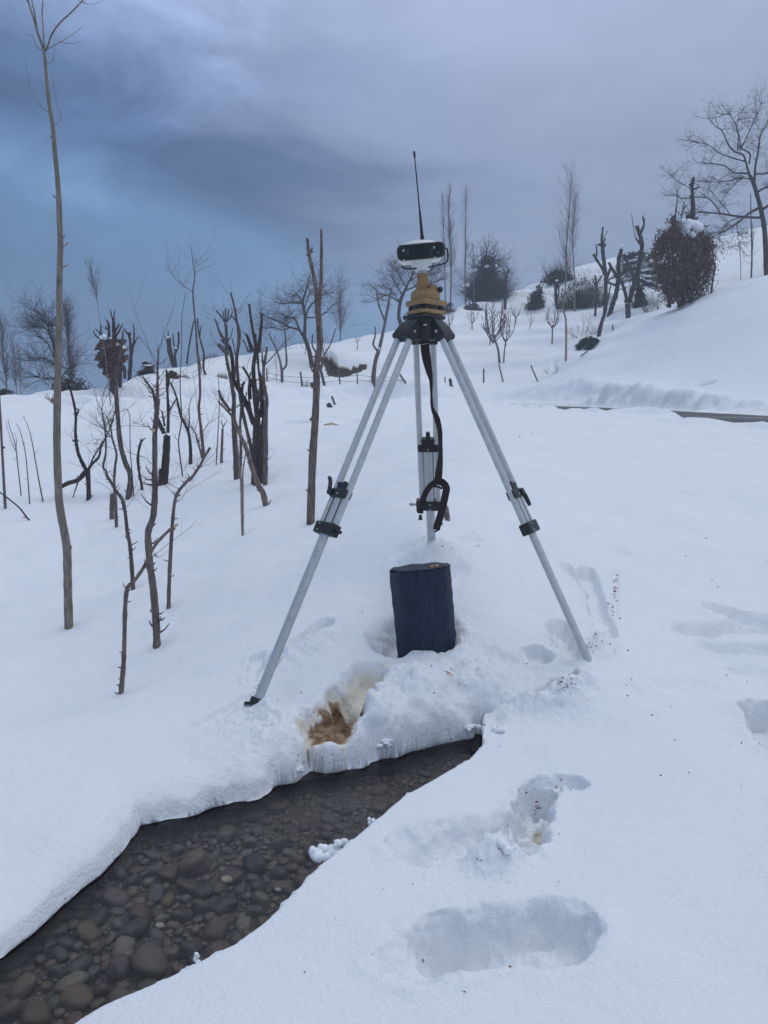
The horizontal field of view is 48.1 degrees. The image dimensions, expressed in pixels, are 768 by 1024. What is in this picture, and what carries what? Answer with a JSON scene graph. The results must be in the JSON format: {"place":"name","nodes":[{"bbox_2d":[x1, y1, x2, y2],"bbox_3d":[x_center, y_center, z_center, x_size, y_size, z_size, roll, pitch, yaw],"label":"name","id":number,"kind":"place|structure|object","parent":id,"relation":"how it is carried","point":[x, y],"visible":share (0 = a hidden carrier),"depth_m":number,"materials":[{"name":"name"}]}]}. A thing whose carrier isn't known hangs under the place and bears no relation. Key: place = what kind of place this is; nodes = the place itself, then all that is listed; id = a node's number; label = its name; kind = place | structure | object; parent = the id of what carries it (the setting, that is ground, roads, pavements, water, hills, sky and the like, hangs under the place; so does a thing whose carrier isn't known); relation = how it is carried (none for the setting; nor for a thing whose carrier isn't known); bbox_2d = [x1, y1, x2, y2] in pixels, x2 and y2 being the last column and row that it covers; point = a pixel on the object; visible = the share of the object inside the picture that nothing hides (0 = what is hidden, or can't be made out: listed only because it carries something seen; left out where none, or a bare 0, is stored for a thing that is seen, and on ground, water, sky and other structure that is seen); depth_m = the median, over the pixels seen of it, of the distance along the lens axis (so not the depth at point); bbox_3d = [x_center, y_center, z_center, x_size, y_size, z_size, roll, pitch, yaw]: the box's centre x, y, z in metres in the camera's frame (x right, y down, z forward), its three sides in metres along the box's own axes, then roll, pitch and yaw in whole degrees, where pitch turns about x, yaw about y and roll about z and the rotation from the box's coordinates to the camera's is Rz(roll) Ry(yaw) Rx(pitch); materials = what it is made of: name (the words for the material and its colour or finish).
{"place":"outdoors","nodes":[
{"label":"outdoors","id":0,"kind":"place"},
{"bbox_2d":[0,739,481,1023],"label":"stream bed","id":1,"kind":"object","parent":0,"point":[147,907],"visible":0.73,"depth_m":2.65,"materials":[{"name":"stone"}]},
{"bbox_2d":[0,226,767,1023],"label":"snow ground","id":2,"kind":"structure","parent":0,"point":[624,882],"depth_m":4.02,"materials":[{"name":"white snow"}]},
{"bbox_2d":[0,399,6,508],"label":"bare tree","id":3,"kind":"object","parent":2,"relation":"on","point":[3,472],"visible":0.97,"depth_m":11.30,"materials":[{"name":"brown plant"}]},
{"bbox_2d":[0,388,14,395],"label":"shrub","id":4,"kind":"object","parent":2,"relation":"on","point":[3,391],"visible":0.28,"depth_m":29.71,"materials":[{"name":"grey plant"}]},
{"bbox_2d":[0,304,19,394],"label":"poplar","id":5,"kind":"object","parent":2,"relation":"on","point":[5,362],"visible":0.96,"depth_m":35.41,"materials":[{"name":"grey plant"}]},
{"bbox_2d":[6,421,21,495],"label":"bare tree","id":6,"kind":"object","parent":2,"relation":"on","point":[16,458],"visible":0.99,"depth_m":12.25,"materials":[{"name":"brown plant"}]},
{"bbox_2d":[0,492,29,519],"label":"fallen branch","id":7,"kind":"object","parent":2,"relation":"on","point":[24,514],"visible":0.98,"depth_m":10.61,"materials":[{"name":"wood"}]},
{"bbox_2d":[7,333,25,394],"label":"poplar","id":8,"kind":"object","parent":2,"relation":"on","point":[16,374],"visible":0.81,"depth_m":39.44,"materials":[{"name":"grey plant"}]},
{"bbox_2d":[16,424,29,503],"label":"bare tree","id":9,"kind":"object","parent":2,"relation":"on","point":[23,443],"visible":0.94,"depth_m":11.70,"materials":[{"name":"brown plant"}]},
{"bbox_2d":[23,416,43,501],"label":"bare tree","id":10,"kind":"object","parent":2,"relation":"on","point":[36,465],"visible":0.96,"depth_m":11.91,"materials":[{"name":"brown plant"}]},
{"bbox_2d":[25,0,101,629],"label":"bare tree","id":11,"kind":"object","parent":2,"relation":"on","point":[67,566],"visible":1,"depth_m":6.00,"materials":[{"name":"brown plant"}]},
{"bbox_2d":[0,275,128,393],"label":"orchard tree","id":12,"kind":"object","parent":2,"relation":"on","point":[43,319],"visible":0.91,"depth_m":32.31,"materials":[{"name":"brown plant"}]},
{"bbox_2d":[45,371,95,391],"bbox_3d":[-11.146,-4.453,30.666,1.913,1.181,1.455,0,8,0],"label":"shrub","id":13,"kind":"object","parent":2,"relation":"on","point":[75,387],"visible":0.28,"depth_m":30.64,"materials":[{"name":"black plant"}]},
{"bbox_2d":[61,290,93,385],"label":"poplar","id":14,"kind":"object","parent":2,"relation":"on","point":[67,335],"visible":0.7,"depth_m":33.39,"materials":[{"name":"grey plant"}]},
{"bbox_2d":[62,377,113,500],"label":"bare tree","id":15,"kind":"object","parent":2,"relation":"on","point":[83,474],"visible":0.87,"depth_m":12.10,"materials":[{"name":"brown plant"}]},
{"bbox_2d":[82,256,110,405],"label":"poplar","id":16,"kind":"object","parent":2,"relation":"on","point":[94,287],"visible":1,"depth_m":20.77,"materials":[{"name":"grey plant"}]},
{"bbox_2d":[61,338,146,589],"bbox_3d":[-2.199,-0.230,6.822,0.735,2.332,0.572,0,8,0],"label":"bare tree","id":17,"kind":"object","parent":2,"relation":"on","point":[130,544],"visible":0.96,"depth_m":6.84,"materials":[{"name":"brown plant"}]},
{"bbox_2d":[78,380,138,527],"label":"bare tree","id":18,"kind":"object","parent":2,"relation":"on","point":[114,480],"visible":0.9,"depth_m":10.10,"materials":[{"name":"brown plant"}]},
{"bbox_2d":[93,309,129,394],"bbox_3d":[-8.899,-5.138,28.083,1.284,2.872,1.206,0,8,0],"label":"leafy pollard","id":19,"kind":"object","parent":2,"relation":"on","point":[111,353],"visible":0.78,"depth_m":27.79,"materials":[{"name":"brown plant"}]},
{"bbox_2d":[109,494,113,518],"bbox_3d":[-3.382,0.079,10.700,0.075,0.614,0.061,-3,8,-19],"label":"tree stump","id":20,"kind":"object","parent":2,"relation":"on","point":[111,512],"visible":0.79,"depth_m":10.66,"materials":[{"name":"brown wood"}]},
{"bbox_2d":[90,300,150,499],"bbox_3d":[-3.525,-1.405,11.777,1.029,3.066,0.702,0,8,0],"label":"bare tree","id":21,"kind":"object","parent":2,"relation":"on","point":[129,490],"visible":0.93,"depth_m":11.78,"materials":[{"name":"brown plant"}]},
{"bbox_2d":[122,323,137,380],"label":"pollard tree","id":22,"kind":"object","parent":2,"relation":"on","point":[129,371],"visible":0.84,"depth_m":32.46,"materials":[{"name":"brown plant"}]},
{"bbox_2d":[136,437,145,489],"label":"bare tree","id":23,"kind":"object","parent":2,"relation":"on","point":[138,463],"visible":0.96,"depth_m":12.19,"materials":[{"name":"brown plant"}]},
{"bbox_2d":[135,361,155,376],"bbox_3d":[-8.878,-5.322,32.176,0.840,0.683,0.686,-4,9,-24],"label":"shrub","id":24,"kind":"object","parent":2,"relation":"on","point":[147,366],"visible":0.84,"depth_m":32.05,"materials":[{"name":"black plant"}]},
{"bbox_2d":[114,523,177,693],"bbox_3d":[-1.224,0.649,4.436,0.381,1.204,0.069,1,8,5],"label":"leaning branch","id":25,"kind":"object","parent":2,"relation":"on","point":[124,634],"visible":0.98,"depth_m":4.42,"materials":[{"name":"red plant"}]},
{"bbox_2d":[89,269,209,648],"bbox_3d":[-1.304,-0.155,5.096,0.482,2.559,0.856,7,10,41],"label":"bare tree","id":26,"kind":"object","parent":2,"relation":"on","point":[154,610],"visible":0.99,"depth_m":5.09,"materials":[{"name":"brown plant"}]},
{"bbox_2d":[138,353,177,484],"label":"bare tree","id":27,"kind":"object","parent":2,"relation":"on","point":[164,473],"visible":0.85,"depth_m":12.45,"materials":[{"name":"brown plant"}]},
{"bbox_2d":[164,330,179,367],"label":"pollard tree","id":28,"kind":"object","parent":2,"relation":"on","point":[171,356],"visible":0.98,"depth_m":35.03,"materials":[{"name":"grey plant"}]},
{"bbox_2d":[174,292,186,476],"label":"bare tree","id":29,"kind":"object","parent":2,"relation":"on","point":[180,395],"visible":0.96,"depth_m":12.63,"materials":[{"name":"brown plant"}]},
{"bbox_2d":[164,362,202,464],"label":"bare tree","id":30,"kind":"object","parent":2,"relation":"on","point":[188,434],"visible":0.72,"depth_m":13.90,"materials":[{"name":"brown plant"}]},
{"bbox_2d":[165,222,219,457],"bbox_3d":[-3.087,-2.689,14.009,1.211,4.203,1.244,0,8,0],"label":"bare tree","id":31,"kind":"object","parent":2,"relation":"on","point":[199,398],"visible":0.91,"depth_m":14.04,"materials":[{"name":"brown plant"}]},
{"bbox_2d":[134,359,253,608],"bbox_3d":[-1.257,-0.053,5.885,0.782,2.038,0.738,0,8,0],"label":"bare tree","id":32,"kind":"object","parent":2,"relation":"on","point":[173,518],"visible":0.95,"depth_m":5.84,"materials":[{"name":"brown plant"}]},
{"bbox_2d":[186,318,206,374],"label":"bare tree","id":33,"kind":"object","parent":2,"relation":"on","point":[203,354],"visible":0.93,"depth_m":33.85,"materials":[{"name":"brown plant"}]},
{"bbox_2d":[197,292,239,479],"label":"coppiced tree","id":34,"kind":"object","parent":2,"relation":"on","point":[234,448],"visible":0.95,"depth_m":11.14,"materials":[{"name":"brown plant"}]},
{"bbox_2d":[216,376,221,464],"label":"bare tree","id":35,"kind":"object","parent":2,"relation":"on","point":[218,425],"visible":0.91,"depth_m":13.00,"materials":[{"name":"brown plant"}]},
{"bbox_2d":[187,273,253,484],"bbox_3d":[-1.960,-1.482,10.710,0.766,2.887,0.954,0,8,0],"label":"coppiced tree","id":36,"kind":"object","parent":2,"relation":"on","point":[240,399],"visible":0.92,"depth_m":10.66,"materials":[{"name":"brown plant"}]},
{"bbox_2d":[220,416,226,462],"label":"bare tree","id":37,"kind":"object","parent":2,"relation":"on","point":[222,449],"visible":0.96,"depth_m":13.12,"materials":[{"name":"brown plant"}]},
{"bbox_2d":[216,308,232,355],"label":"pollard tree","id":38,"kind":"object","parent":2,"relation":"on","point":[225,319],"visible":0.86,"depth_m":41.06,"materials":[{"name":"brown plant"}]},
{"bbox_2d":[215,324,235,377],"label":"pollard tree","id":39,"kind":"object","parent":2,"relation":"on","point":[220,348],"visible":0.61,"depth_m":34.95,"materials":[{"name":"brown plant"}]},
{"bbox_2d":[197,376,276,506],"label":"coppiced tree","id":40,"kind":"object","parent":2,"relation":"on","point":[261,490],"visible":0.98,"depth_m":9.04,"materials":[{"name":"brown plant"}]},
{"bbox_2d":[232,338,246,472],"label":"coppiced tree","id":41,"kind":"object","parent":2,"relation":"on","point":[240,443],"visible":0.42,"depth_m":11.54,"materials":[{"name":"brown plant"}]},
{"bbox_2d":[237,439,247,535],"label":"bare tree","id":42,"kind":"object","parent":2,"relation":"on","point":[242,502],"visible":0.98,"depth_m":7.79,"materials":[{"name":"brown plant"}]},
{"bbox_2d":[246,327,261,485],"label":"coppiced tree","id":43,"kind":"object","parent":2,"relation":"on","point":[254,420],"visible":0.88,"depth_m":10.37,"materials":[{"name":"brown plant"}]},
{"bbox_2d":[243,317,264,352],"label":"pollard tree","id":44,"kind":"object","parent":2,"relation":"on","point":[249,350],"visible":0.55,"depth_m":43.46,"materials":[{"name":"grey plant"}]},
{"bbox_2d":[227,298,286,480],"bbox_3d":[-1.566,-1.374,10.692,0.838,2.650,0.739,0,8,0],"label":"coppiced tree","id":45,"kind":"object","parent":2,"relation":"on","point":[253,392],"visible":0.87,"depth_m":10.61,"materials":[{"name":"brown plant"}]},
{"bbox_2d":[256,389,263,483],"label":"coppiced tree","id":46,"kind":"object","parent":2,"relation":"on","point":[261,432],"visible":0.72,"depth_m":10.51,"materials":[{"name":"brown plant"}]},
{"bbox_2d":[267,323,287,382],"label":"bare tree","id":47,"kind":"object","parent":2,"relation":"on","point":[284,367],"visible":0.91,"depth_m":37.71,"materials":[{"name":"brown plant"}]},
{"bbox_2d":[248,325,309,485],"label":"coppiced tree","id":48,"kind":"object","parent":2,"relation":"on","point":[265,438],"visible":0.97,"depth_m":10.14,"materials":[{"name":"brown plant"}]},
{"bbox_2d":[239,234,363,366],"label":"orchard tree","id":49,"kind":"object","parent":2,"relation":"on","point":[304,337],"visible":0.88,"depth_m":41.35,"materials":[{"name":"brown plant"}]},
{"bbox_2d":[306,229,328,524],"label":"bare tree","id":50,"kind":"object","parent":2,"relation":"on","point":[316,368],"visible":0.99,"depth_m":7.21,"materials":[{"name":"brown plant"}]},
{"bbox_2d":[298,316,336,385],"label":"bare tree","id":51,"kind":"object","parent":2,"relation":"on","point":[321,372],"visible":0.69,"depth_m":37.15,"materials":[{"name":"brown plant"}]},
{"bbox_2d":[309,843,342,862],"bbox_3d":[-0.168,1.020,2.575,0.116,0.042,0.081,0,8,0],"label":"snow chunk","id":52,"kind":"object","parent":2,"relation":"on","point":[323,853],"visible":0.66,"depth_m":2.56,"materials":[{"name":"white snow"}]},
{"bbox_2d":[267,370,405,385],"bbox_3d":[-1.865,-5.800,38.015,6.510,1.093,1.167,-3,8,-20],"label":"wire fence","id":53,"kind":"object","parent":2,"relation":"on","point":[339,380],"visible":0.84,"depth_m":37.58,"materials":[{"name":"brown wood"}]},
{"bbox_2d":[333,838,347,846],"bbox_3d":[-0.129,0.996,2.579,0.050,0.033,0.037,0,8,0],"label":"snow chunk","id":54,"kind":"object","parent":2,"relation":"on","point":[342,842],"visible":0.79,"depth_m":2.57,"materials":[{"name":"white snow"}]},
{"bbox_2d":[329,260,359,340],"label":"poplar","id":55,"kind":"object","parent":2,"relation":"on","point":[340,319],"visible":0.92,"depth_m":49.57,"materials":[{"name":"grey plant"}]},
{"bbox_2d":[369,283,391,386],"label":"pollard tree","id":56,"kind":"object","parent":2,"relation":"on","point":[374,366],"visible":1,"depth_m":38.08,"materials":[{"name":"brown plant"}]},
{"bbox_2d":[376,738,393,748],"bbox_3d":[0.005,0.924,3.426,0.075,0.042,0.038,-3,8,-20],"label":"snow chunk","id":57,"kind":"object","parent":2,"relation":"on","point":[387,743],"visible":1,"depth_m":3.42,"materials":[{"name":"white snow"}]},
{"bbox_2d":[357,237,466,324],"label":"orchard tree","id":58,"kind":"object","parent":2,"relation":"on","point":[396,285],"visible":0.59,"depth_m":58.17,"materials":[{"name":"brown plant"}]},
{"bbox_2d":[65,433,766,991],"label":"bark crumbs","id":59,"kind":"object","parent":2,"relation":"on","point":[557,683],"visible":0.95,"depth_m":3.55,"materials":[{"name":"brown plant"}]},
{"bbox_2d":[244,313,591,705],"bbox_3d":[0.012,-0.029,3.872,1.450,1.726,1.254,-5,9,-33],"label":"survey tripod","id":60,"kind":"object","parent":2,"relation":"on","point":[427,332],"visible":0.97,"depth_m":3.91,"materials":[{"name":"silver metal"}]},
{"bbox_2d":[404,273,446,315],"bbox_3d":[0.195,-1.006,3.983,0.202,0.196,0.184,0,8,0],"label":"tribrach","id":61,"kind":"object","parent":60,"relation":"on","point":[425,295],"visible":0.99,"depth_m":3.96,"materials":[{"name":"paint"}]},
{"bbox_2d":[397,151,448,272],"bbox_3d":[0.177,-1.369,3.942,0.239,0.548,0.183,0,8,0],"label":"satnav receiver","id":62,"kind":"object","parent":61,"relation":"on","point":[421,255],"visible":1,"depth_m":3.89,"materials":[{"name":"plastic"}]},
{"bbox_2d":[389,562,455,657],"bbox_3d":[0.204,0.546,4.162,0.356,0.623,0.278,0,8,0],"label":"instrument case","id":63,"kind":"object","parent":2,"relation":"on","point":[423,606],"visible":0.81,"depth_m":4.04,"materials":[{"name":"blue"}]},
{"bbox_2d":[438,187,450,300],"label":"poplar","id":64,"kind":"object","parent":2,"relation":"on","point":[443,221],"visible":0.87,"depth_m":55.83,"materials":[{"name":"grey plant"}]},
{"bbox_2d":[439,181,461,307],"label":"poplar","id":65,"kind":"object","parent":2,"relation":"on","point":[451,259],"visible":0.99,"depth_m":56.23,"materials":[{"name":"brown plant"}]},
{"bbox_2d":[460,189,474,303],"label":"poplar","id":66,"kind":"object","parent":2,"relation":"on","point":[466,245],"visible":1,"depth_m":59.38,"materials":[{"name":"brown plant"}]},
{"bbox_2d":[463,299,482,310],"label":"shrub","id":67,"kind":"object","parent":2,"relation":"on","point":[475,306],"visible":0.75,"depth_m":57.27,"materials":[{"name":"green plant"}]},
{"bbox_2d":[464,724,481,731],"bbox_3d":[0.375,0.911,3.643,0.076,0.040,0.087,0,8,0],"label":"snow chunk","id":68,"kind":"object","parent":2,"relation":"on","point":[468,728],"visible":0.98,"depth_m":3.61,"materials":[{"name":"white snow"}]},
{"bbox_2d":[431,232,528,308],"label":"overgrown tree","id":69,"kind":"object","parent":2,"relation":"on","point":[489,284],"visible":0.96,"depth_m":60.61,"materials":[{"name":"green plant"}]},
{"bbox_2d":[479,296,508,362],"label":"sapling","id":70,"kind":"object","parent":2,"relation":"on","point":[494,339],"visible":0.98,"depth_m":46.62,"materials":[{"name":"brown plant"}]},
{"bbox_2d":[497,838,514,854],"bbox_3d":[0.339,0.944,2.432,0.062,0.038,0.060,0,8,0],"label":"snow chunk","id":71,"kind":"object","parent":2,"relation":"on","point":[507,849],"visible":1,"depth_m":2.42,"materials":[{"name":"white snow"}]},
{"bbox_2d":[503,268,508,308],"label":"bare tree","id":72,"kind":"object","parent":2,"relation":"on","point":[505,299],"visible":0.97,"depth_m":58.08,"materials":[{"name":"brown plant"}]},
{"bbox_2d":[499,307,516,362],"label":"sapling","id":73,"kind":"object","parent":2,"relation":"on","point":[507,331],"visible":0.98,"depth_m":46.73,"materials":[{"name":"brown plant"}]},
{"bbox_2d":[523,288,545,310],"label":"shrub","id":74,"kind":"object","parent":2,"relation":"on","point":[536,302],"visible":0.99,"depth_m":57.86,"materials":[{"name":"green plant"}]},
{"bbox_2d":[541,258,560,276],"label":"shrub","id":75,"kind":"object","parent":2,"relation":"on","point":[549,271],"visible":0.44,"depth_m":65.75,"materials":[{"name":"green plant"}]},
{"bbox_2d":[544,308,561,343],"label":"sapling","id":76,"kind":"object","parent":2,"relation":"on","point":[548,322],"visible":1,"depth_m":48.52,"materials":[{"name":"brown plant"}]},
{"bbox_2d":[540,268,573,285],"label":"shrub","id":77,"kind":"object","parent":2,"relation":"on","point":[552,277],"visible":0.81,"depth_m":62.84,"materials":[{"name":"green plant"}]},
{"bbox_2d":[554,279,559,306],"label":"pollard tree","id":78,"kind":"object","parent":2,"relation":"on","point":[555,286],"visible":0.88,"depth_m":57.01,"materials":[{"name":"brown plant"}]},
{"bbox_2d":[548,157,580,360],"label":"poplar","id":79,"kind":"object","parent":2,"relation":"on","point":[567,231],"visible":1,"depth_m":42.85,"materials":[{"name":"brown plant"}]},
{"bbox_2d":[547,248,587,272],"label":"shrub","id":80,"kind":"object","parent":2,"relation":"on","point":[563,268],"visible":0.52,"depth_m":64.52,"materials":[{"name":"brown plant"}]},
{"bbox_2d":[545,276,591,311],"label":"shrub","id":81,"kind":"object","parent":2,"relation":"on","point":[559,304],"visible":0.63,"depth_m":56.29,"materials":[{"name":"brown plant"}]},
{"bbox_2d":[561,182,585,310],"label":"poplar","id":82,"kind":"object","parent":2,"relation":"on","point":[573,222],"visible":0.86,"depth_m":54.46,"materials":[{"name":"brown plant"}]},
{"bbox_2d":[560,315,597,337],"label":"shrub","id":83,"kind":"object","parent":2,"relation":"on","point":[583,329],"visible":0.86,"depth_m":47.27,"materials":[{"name":"brown plant"}]},
{"bbox_2d":[575,336,590,350],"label":"conifer bough","id":84,"kind":"object","parent":2,"relation":"on","point":[581,343],"visible":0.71,"depth_m":45.11,"materials":[{"name":"green plant"}]},
{"bbox_2d":[562,263,611,299],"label":"shrub","id":85,"kind":"object","parent":2,"relation":"on","point":[589,281],"visible":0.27,"depth_m":56.51,"materials":[{"name":"brown plant"}]},
{"bbox_2d":[565,272,611,308],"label":"shrub","id":86,"kind":"object","parent":2,"relation":"on","point":[588,303],"visible":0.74,"depth_m":55.26,"materials":[{"name":"green plant"}]},
{"bbox_2d":[583,336,599,350],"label":"conifer bough","id":87,"kind":"object","parent":2,"relation":"on","point":[592,342],"visible":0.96,"depth_m":44.44,"materials":[{"name":"green plant"}]},
{"bbox_2d":[594,275,602,316],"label":"pollard tree","id":88,"kind":"object","parent":2,"relation":"on","point":[596,297],"visible":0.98,"depth_m":51.82,"materials":[{"name":"brown plant"}]},
{"bbox_2d":[592,227,617,336],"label":"pollard tree","id":89,"kind":"object","parent":2,"relation":"on","point":[603,267],"visible":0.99,"depth_m":45.33,"materials":[{"name":"brown plant"}]},
{"bbox_2d":[607,245,623,316],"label":"pollard tree","id":90,"kind":"object","parent":2,"relation":"on","point":[613,301],"visible":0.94,"depth_m":50.38,"materials":[{"name":"brown plant"}]},
{"bbox_2d":[619,214,644,318],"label":"pollard tree","id":91,"kind":"object","parent":2,"relation":"on","point":[629,297],"visible":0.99,"depth_m":47.42,"materials":[{"name":"brown plant"}]},
{"bbox_2d":[612,249,663,291],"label":"conifer","id":92,"kind":"object","parent":2,"relation":"on","point":[644,270],"visible":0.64,"depth_m":50.23,"materials":[{"name":"green plant"}]},
{"bbox_2d":[623,282,656,307],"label":"shrub","id":93,"kind":"object","parent":2,"relation":"on","point":[639,293],"visible":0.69,"depth_m":49.97,"materials":[{"name":"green plant"}]},
{"bbox_2d":[637,287,666,311],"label":"shrub","id":94,"kind":"object","parent":2,"relation":"on","point":[646,305],"visible":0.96,"depth_m":46.86,"materials":[{"name":"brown plant"}]},
{"bbox_2d":[646,177,724,309],"bbox_3d":[13.172,-11.586,37.339,3.629,5.922,3.498,0,8,0],"label":"leaf covered tree","id":95,"kind":"object","parent":2,"relation":"on","point":[678,244],"visible":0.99,"depth_m":36.64,"materials":[{"name":"brown plant"}]},
{"bbox_2d":[650,79,767,275],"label":"tree","id":96,"kind":"object","parent":2,"relation":"on","point":[756,191],"visible":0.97,"depth_m":45.84,"materials":[{"name":"brown plant"}]},
{"bbox_2d":[710,245,715,293],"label":"bare tree","id":97,"kind":"object","parent":2,"relation":"on","point":[714,270],"visible":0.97,"depth_m":36.06,"materials":[{"name":"brown plant"}]},
{"bbox_2d":[750,193,753,277],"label":"bare tree","id":98,"kind":"object","parent":2,"relation":"on","point":[751,241],"visible":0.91,"depth_m":47.17,"materials":[{"name":"brown plant"}]},
{"bbox_2d":[0,0,767,394],"label":"sky","id":99,"kind":"structure","parent":0,"point":[275,124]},
{"bbox_2d":[540,406,767,422],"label":"road","id":100,"kind":"structure","parent":0,"point":[737,418],"depth_m":18.58,"materials":[{"name":"grey asphalt"}]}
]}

